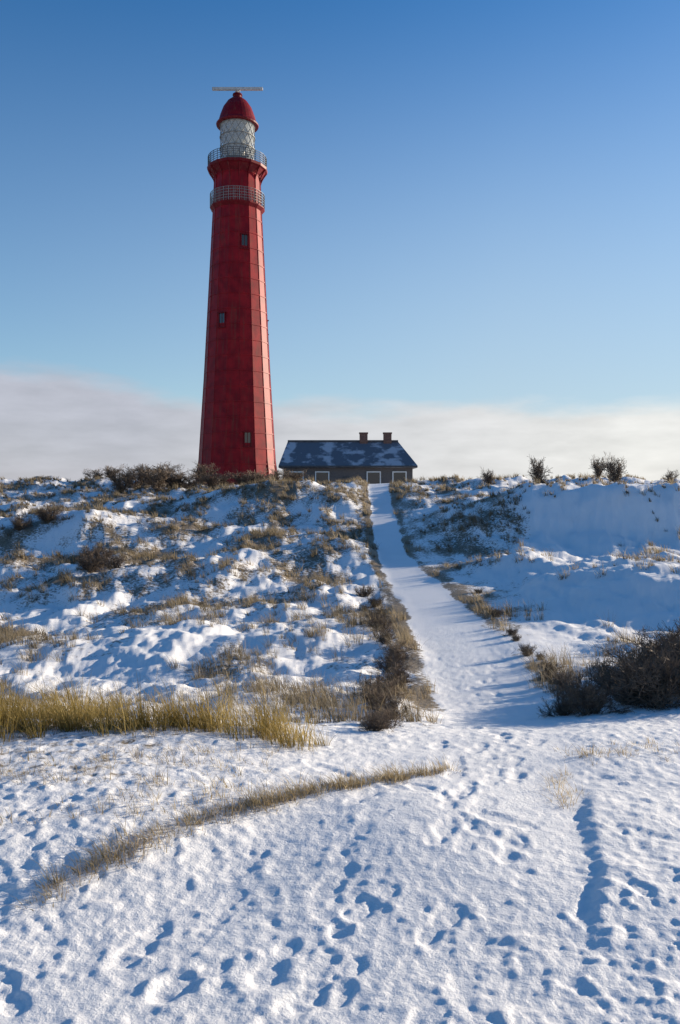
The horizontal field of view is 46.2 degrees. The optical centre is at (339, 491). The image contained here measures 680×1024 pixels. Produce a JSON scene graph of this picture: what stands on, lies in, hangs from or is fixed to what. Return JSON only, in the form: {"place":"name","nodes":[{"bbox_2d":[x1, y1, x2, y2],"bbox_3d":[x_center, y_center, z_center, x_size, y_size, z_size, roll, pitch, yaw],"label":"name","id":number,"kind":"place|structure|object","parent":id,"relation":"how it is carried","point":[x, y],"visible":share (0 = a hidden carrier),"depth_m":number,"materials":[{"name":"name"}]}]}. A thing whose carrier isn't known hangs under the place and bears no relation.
{"place":"outdoors","nodes":[
{"label":"outdoors","id":0,"kind":"place"},
{"bbox_2d":[0,669,335,750],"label":"marram grass","id":1,"kind":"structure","parent":0,"point":[68,717],"depth_m":5.26,"materials":[{"name":"beige plant"}]},
{"bbox_2d":[0,475,679,1023],"bbox_3d":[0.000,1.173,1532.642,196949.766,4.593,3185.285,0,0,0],"label":"snow ground","id":2,"kind":"structure","parent":0,"point":[484,883],"depth_m":4.16,"materials":[{"name":"white snow"}]},
{"bbox_2d":[7,514,32,530],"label":"thorny shrub","id":3,"kind":"object","parent":2,"relation":"on","point":[17,524],"visible":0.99,"depth_m":32.95,"materials":[{"name":"brown plant"}]},
{"bbox_2d":[34,501,64,521],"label":"thorny shrub","id":4,"kind":"object","parent":2,"relation":"on","point":[47,512],"visible":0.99,"depth_m":33.86,"materials":[{"name":"brown plant"}]},
{"bbox_2d":[73,548,111,572],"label":"thorny shrub","id":5,"kind":"object","parent":2,"relation":"on","point":[89,564],"visible":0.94,"depth_m":24.86,"materials":[{"name":"brown plant"}]},
{"bbox_2d":[83,467,105,478],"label":"bare shrub","id":6,"kind":"object","parent":2,"relation":"on","point":[92,473],"visible":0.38,"depth_m":56.02,"materials":[{"name":"brown plant"}]},
{"bbox_2d":[77,541,122,567],"bbox_3d":[-7.677,2.099,25.648,1.569,1.058,1.277,0,0,-6],"label":"thorny shrub","id":7,"kind":"object","parent":2,"relation":"on","point":[108,553],"visible":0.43,"depth_m":25.53,"materials":[{"name":"brown plant"}]},
{"bbox_2d":[100,464,125,477],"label":"bare shrub","id":8,"kind":"object","parent":2,"relation":"on","point":[107,472],"visible":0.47,"depth_m":55.85,"materials":[{"name":"brown plant"}]},
{"bbox_2d":[101,552,130,569],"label":"thorny shrub","id":9,"kind":"object","parent":2,"relation":"on","point":[115,563],"visible":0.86,"depth_m":24.54,"materials":[{"name":"brown plant"}]},
{"bbox_2d":[107,468,138,491],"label":"bare shrub","id":10,"kind":"object","parent":2,"relation":"on","point":[122,486],"visible":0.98,"depth_m":48.13,"materials":[{"name":"brown plant"}]},
{"bbox_2d":[112,466,151,487],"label":"bare shrub","id":11,"kind":"object","parent":2,"relation":"on","point":[136,482],"visible":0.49,"depth_m":51.55,"materials":[{"name":"brown plant"}]},
{"bbox_2d":[133,461,167,482],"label":"bare shrub","id":12,"kind":"object","parent":2,"relation":"on","point":[141,467],"visible":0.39,"depth_m":53.38,"materials":[{"name":"brown plant"}]},
{"bbox_2d":[137,464,170,491],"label":"bare shrub","id":13,"kind":"object","parent":2,"relation":"on","point":[156,486],"visible":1,"depth_m":49.14,"materials":[{"name":"brown plant"}]},
{"bbox_2d":[152,462,182,482],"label":"bare shrub","id":14,"kind":"object","parent":2,"relation":"on","point":[171,470],"visible":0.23,"depth_m":54.39,"materials":[{"name":"brown plant"}]},
{"bbox_2d":[155,471,186,488],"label":"bare shrub","id":15,"kind":"object","parent":2,"relation":"on","point":[170,482],"visible":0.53,"depth_m":50.99,"materials":[{"name":"brown plant"}]},
{"bbox_2d":[168,470,213,488],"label":"bare shrub","id":16,"kind":"object","parent":2,"relation":"on","point":[183,481],"visible":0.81,"depth_m":51.01,"materials":[{"name":"brown plant"}]},
{"bbox_2d":[187,460,220,483],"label":"bare shrub","id":17,"kind":"object","parent":2,"relation":"on","point":[203,469],"visible":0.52,"depth_m":56.78,"materials":[{"name":"brown plant"}]},
{"bbox_2d":[197,470,223,488],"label":"bare shrub","id":18,"kind":"object","parent":2,"relation":"on","point":[213,481],"visible":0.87,"depth_m":51.79,"materials":[{"name":"brown plant"}]},
{"bbox_2d":[216,473,231,484],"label":"bare shrub","id":19,"kind":"object","parent":2,"relation":"on","point":[223,481],"visible":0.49,"depth_m":53.34,"materials":[{"name":"brown plant"}]},
{"bbox_2d":[195,87,276,484],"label":"lighthouse","id":20,"kind":"object","parent":2,"relation":"on","point":[237,429],"visible":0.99,"depth_m":116.38,"materials":[{"name":"red metal"}]},
{"bbox_2d":[217,311,225,327],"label":"window","id":21,"kind":"structure","parent":20,"relation":"in","point":[221,315],"depth_m":115.83,"materials":[{"name":"grey glass"}]},
{"bbox_2d":[240,233,248,249],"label":"window","id":22,"kind":"structure","parent":20,"relation":"in","point":[244,236],"depth_m":116.36,"materials":[{"name":"grey glass"}]},
{"bbox_2d":[243,431,251,446],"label":"window","id":23,"kind":"structure","parent":20,"relation":"in","point":[247,436],"depth_m":114.88,"materials":[{"name":"grey glass"}]},
{"bbox_2d":[225,470,247,484],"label":"bare shrub","id":24,"kind":"object","parent":2,"relation":"on","point":[237,477],"visible":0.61,"depth_m":55.02,"materials":[{"name":"brown plant"}]},
{"bbox_2d":[244,467,267,483],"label":"bare shrub","id":25,"kind":"object","parent":2,"relation":"on","point":[252,477],"visible":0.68,"depth_m":51.52,"materials":[{"name":"brown plant"}]},
{"bbox_2d":[265,468,292,480],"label":"bare shrub","id":26,"kind":"object","parent":2,"relation":"on","point":[277,477],"visible":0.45,"depth_m":50.19,"materials":[{"name":"brown plant"}]},
{"bbox_2d":[283,469,308,480],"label":"bare shrub","id":27,"kind":"object","parent":2,"relation":"on","point":[295,476],"visible":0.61,"depth_m":56.56,"materials":[{"name":"brown plant"}]},
{"bbox_2d":[0,723,678,910],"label":"straw stubble","id":28,"kind":"object","parent":2,"relation":"on","point":[357,781],"visible":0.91,"depth_m":4.02,"materials":[{"name":"beige plant"}]},
{"bbox_2d":[0,471,679,723],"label":"dune grass","id":29,"kind":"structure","parent":2,"relation":"on","point":[317,704],"depth_m":20.72,"materials":[{"name":"brown plant"}]},
{"bbox_2d":[278,432,417,483],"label":"house","id":30,"kind":"structure","parent":2,"relation":"on","point":[387,458],"depth_m":72.69,"materials":[{"name":"brick"}]},
{"bbox_2d":[289,471,303,479],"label":"window","id":31,"kind":"structure","parent":30,"relation":"in","point":[300,472],"depth_m":72.36,"materials":[{"name":"white paint"}]},
{"bbox_2d":[315,471,328,483],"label":"window","id":32,"kind":"structure","parent":30,"relation":"in","point":[319,475],"depth_m":72.36,"materials":[{"name":"grey glass"}]},
{"bbox_2d":[342,476,353,481],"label":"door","id":33,"kind":"structure","parent":30,"relation":"in","point":[343,477],"depth_m":72.33,"materials":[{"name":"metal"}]},
{"bbox_2d":[367,471,380,483],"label":"window","id":34,"kind":"structure","parent":30,"relation":"in","point":[373,477],"depth_m":72.36,"materials":[{"name":"grey glass"}]},
{"bbox_2d":[392,471,406,482],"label":"window","id":35,"kind":"structure","parent":30,"relation":"in","point":[396,475],"depth_m":72.36,"materials":[{"name":"grey glass"}]},
{"bbox_2d":[353,584,380,596],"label":"thorny shrub","id":36,"kind":"object","parent":2,"relation":"on","point":[369,590],"visible":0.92,"depth_m":21.45,"materials":[{"name":"brown plant"}]},
{"bbox_2d":[345,672,395,694],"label":"thorny shrub","id":37,"kind":"object","parent":2,"relation":"on","point":[365,681],"visible":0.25,"depth_m":9.30,"materials":[{"name":"brown plant"}]},
{"bbox_2d":[360,594,384,608],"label":"thorny shrub","id":38,"kind":"object","parent":2,"relation":"on","point":[377,601],"visible":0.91,"depth_m":19.31,"materials":[{"name":"brown plant"}]},
{"bbox_2d":[356,680,393,710],"bbox_3d":[0.360,2.055,7.808,0.409,0.339,0.502,0,0,-26],"label":"thorny shrub","id":39,"kind":"object","parent":2,"relation":"on","point":[372,697],"visible":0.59,"depth_m":7.83,"materials":[{"name":"brown plant"}]},
{"bbox_2d":[356,711,394,734],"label":"thorny shrub","id":40,"kind":"object","parent":2,"relation":"on","point":[380,724],"visible":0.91,"depth_m":5.87,"materials":[{"name":"brown plant"}]},
{"bbox_2d":[365,608,389,621],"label":"thorny shrub","id":41,"kind":"object","parent":2,"relation":"on","point":[367,616],"visible":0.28,"depth_m":17.31,"materials":[{"name":"brown plant"}]},
{"bbox_2d":[362,611,394,631],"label":"thorny shrub","id":42,"kind":"object","parent":2,"relation":"on","point":[380,622],"visible":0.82,"depth_m":15.59,"materials":[{"name":"brown plant"}]},
{"bbox_2d":[365,703,399,721],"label":"thorny shrub","id":43,"kind":"object","parent":2,"relation":"on","point":[388,708],"visible":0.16,"depth_m":6.61,"materials":[{"name":"brown plant"}]},
{"bbox_2d":[372,625,396,643],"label":"thorny shrub","id":44,"kind":"object","parent":2,"relation":"on","point":[388,634],"visible":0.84,"depth_m":13.94,"materials":[{"name":"brown plant"}]},
{"bbox_2d":[364,706,405,728],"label":"thorny shrub","id":45,"kind":"object","parent":2,"relation":"on","point":[384,715],"visible":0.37,"depth_m":6.21,"materials":[{"name":"brown plant"}]},
{"bbox_2d":[366,677,410,698],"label":"thorny shrub","id":46,"kind":"object","parent":2,"relation":"on","point":[393,685],"visible":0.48,"depth_m":8.53,"materials":[{"name":"brown plant"}]},
{"bbox_2d":[372,649,406,673],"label":"thorny shrub","id":47,"kind":"object","parent":2,"relation":"on","point":[388,661],"visible":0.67,"depth_m":11.74,"materials":[{"name":"brown plant"}]},
{"bbox_2d":[377,688,410,718],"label":"thorny shrub","id":48,"kind":"object","parent":2,"relation":"on","point":[392,701],"visible":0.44,"depth_m":7.19,"materials":[{"name":"brown plant"}]},
{"bbox_2d":[376,638,412,660],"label":"thorny shrub","id":49,"kind":"object","parent":2,"relation":"on","point":[395,647],"visible":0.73,"depth_m":12.72,"materials":[{"name":"brown plant"}]},
{"bbox_2d":[376,667,417,691],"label":"thorny shrub","id":50,"kind":"object","parent":2,"relation":"on","point":[396,676],"visible":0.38,"depth_m":9.82,"materials":[{"name":"brown plant"}]},
{"bbox_2d":[384,659,411,682],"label":"thorny shrub","id":51,"kind":"object","parent":2,"relation":"on","point":[396,668],"visible":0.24,"depth_m":10.75,"materials":[{"name":"brown plant"}]},
{"bbox_2d":[471,587,484,593],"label":"thorny shrub","id":52,"kind":"object","parent":2,"relation":"on","point":[475,590],"visible":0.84,"depth_m":20.96,"materials":[{"name":"brown plant"}]},
{"bbox_2d":[480,468,494,484],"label":"bare shrub","id":53,"kind":"object","parent":2,"relation":"on","point":[488,477],"visible":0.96,"depth_m":46.89,"materials":[{"name":"brown plant"}]},
{"bbox_2d":[490,609,506,616],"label":"thorny shrub","id":54,"kind":"object","parent":2,"relation":"on","point":[496,613],"visible":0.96,"depth_m":17.27,"materials":[{"name":"brown plant"}]},
{"bbox_2d":[502,626,520,635],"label":"thorny shrub","id":55,"kind":"object","parent":2,"relation":"on","point":[510,631],"visible":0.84,"depth_m":14.86,"materials":[{"name":"brown plant"}]},
{"bbox_2d":[510,632,521,641],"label":"thorny shrub","id":56,"kind":"object","parent":2,"relation":"on","point":[515,637],"visible":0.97,"depth_m":14.19,"materials":[{"name":"brown plant"}]},
{"bbox_2d":[511,642,538,656],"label":"thorny shrub","id":57,"kind":"object","parent":2,"relation":"on","point":[525,650],"visible":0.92,"depth_m":12.65,"materials":[{"name":"brown plant"}]},
{"bbox_2d":[527,455,551,483],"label":"bare shrub","id":58,"kind":"object","parent":2,"relation":"on","point":[537,470],"visible":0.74,"depth_m":45.84,"materials":[{"name":"brown plant"}]},
{"bbox_2d":[536,650,546,660],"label":"thorny shrub","id":59,"kind":"object","parent":2,"relation":"on","point":[540,655],"visible":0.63,"depth_m":12.15,"materials":[{"name":"brown plant"}]},
{"bbox_2d":[534,657,562,679],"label":"thorny shrub","id":60,"kind":"object","parent":2,"relation":"on","point":[550,666],"visible":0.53,"depth_m":10.60,"materials":[{"name":"brown plant"}]},
{"bbox_2d":[542,669,570,684],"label":"thorny shrub","id":61,"kind":"object","parent":2,"relation":"on","point":[550,682],"visible":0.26,"depth_m":9.89,"materials":[{"name":"brown plant"}]},
{"bbox_2d":[538,683,581,717],"bbox_3d":[2.132,2.037,7.588,0.586,0.395,0.477,0,0,-44],"label":"thorny shrub","id":62,"kind":"object","parent":2,"relation":"on","point":[561,709],"visible":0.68,"depth_m":7.56,"materials":[{"name":"brown plant"}]},
{"bbox_2d":[551,668,576,692],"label":"thorny shrub","id":63,"kind":"object","parent":2,"relation":"on","point":[559,682],"visible":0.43,"depth_m":9.32,"materials":[{"name":"brown plant"}]},
{"bbox_2d":[548,667,610,699],"bbox_3d":[2.506,2.075,8.280,0.670,0.452,0.545,0,0,17],"label":"thorny shrub","id":64,"kind":"object","parent":2,"relation":"on","point":[586,681],"visible":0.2,"depth_m":8.29,"materials":[{"name":"brown plant"}]},
{"bbox_2d":[557,675,636,716],"bbox_3d":[2.382,1.929,7.332,0.740,0.448,0.497,0,0,13],"label":"thorny shrub","id":65,"kind":"object","parent":2,"relation":"on","point":[587,703],"visible":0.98,"depth_m":7.30,"materials":[{"name":"brown plant"}]},
{"bbox_2d":[589,455,607,478],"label":"bare shrub","id":66,"kind":"object","parent":2,"relation":"on","point":[597,466],"visible":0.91,"depth_m":47.99,"materials":[{"name":"brown plant"}]},
{"bbox_2d":[582,651,625,688],"bbox_3d":[3.064,2.111,9.078,0.580,0.522,0.864,0,0,17],"label":"thorny shrub","id":67,"kind":"object","parent":2,"relation":"on","point":[598,668],"visible":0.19,"depth_m":9.00,"materials":[{"name":"brown plant"}]},
{"bbox_2d":[600,452,626,484],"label":"bare shrub","id":68,"kind":"object","parent":2,"relation":"on","point":[613,476],"visible":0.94,"depth_m":46.79,"materials":[{"name":"brown plant"}]},
{"bbox_2d":[584,643,643,679],"bbox_3d":[3.636,2.204,9.995,1.028,0.622,0.690,0,0,37],"label":"thorny shrub","id":69,"kind":"object","parent":2,"relation":"on","point":[611,656],"visible":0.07,"depth_m":10.06,"materials":[{"name":"brown plant"}]},
{"bbox_2d":[588,647,674,707],"bbox_3d":[3.019,1.898,8.040,1.125,0.658,0.768,0,0,-44],"label":"thorny shrub","id":70,"kind":"object","parent":2,"relation":"on","point":[603,669],"visible":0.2,"depth_m":7.95,"materials":[{"name":"brown plant"}]},
{"bbox_2d":[589,640,679,710],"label":"thorny shrub","id":71,"kind":"object","parent":2,"relation":"on","point":[648,691],"visible":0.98,"depth_m":7.54,"materials":[{"name":"brown plant"}]},
{"bbox_2d":[606,629,679,693],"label":"thorny shrub","id":72,"kind":"object","parent":2,"relation":"on","point":[641,648],"visible":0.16,"depth_m":8.43,"materials":[{"name":"brown plant"}]},
{"bbox_2d":[621,619,679,657],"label":"thorny shrub","id":73,"kind":"object","parent":2,"relation":"on","point":[678,631],"visible":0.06,"depth_m":9.46,"materials":[{"name":"brown plant"}]},
{"bbox_2d":[623,634,679,690],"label":"thorny shrub","id":74,"kind":"object","parent":2,"relation":"on","point":[651,652],"visible":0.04,"depth_m":8.76,"materials":[{"name":"brown plant"}]},
{"bbox_2d":[636,626,679,647],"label":"thorny shrub","id":75,"kind":"object","parent":2,"relation":"on","point":[647,637],"visible":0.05,"depth_m":11.39,"materials":[{"name":"brown plant"}]},
{"bbox_2d":[653,629,679,652],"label":"thorny shrub","id":76,"kind":"object","parent":2,"relation":"on","point":[667,638],"visible":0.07,"depth_m":10.42,"materials":[{"name":"brown plant"}]},
{"bbox_2d":[661,629,679,687],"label":"thorny shrub","id":77,"kind":"object","parent":2,"relation":"on","point":[677,651],"visible":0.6,"depth_m":8.13,"materials":[{"name":"brown plant"}]},
{"bbox_2d":[662,469,678,482],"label":"bare shrub","id":78,"kind":"object","parent":2,"relation":"on","point":[671,474],"visible":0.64,"depth_m":45.94,"materials":[{"name":"brown plant"}]},
{"bbox_2d":[0,0,679,483],"label":"sky","id":79,"kind":"structure","parent":0,"point":[471,216],"materials":[{"name":"blue"}]}
]}

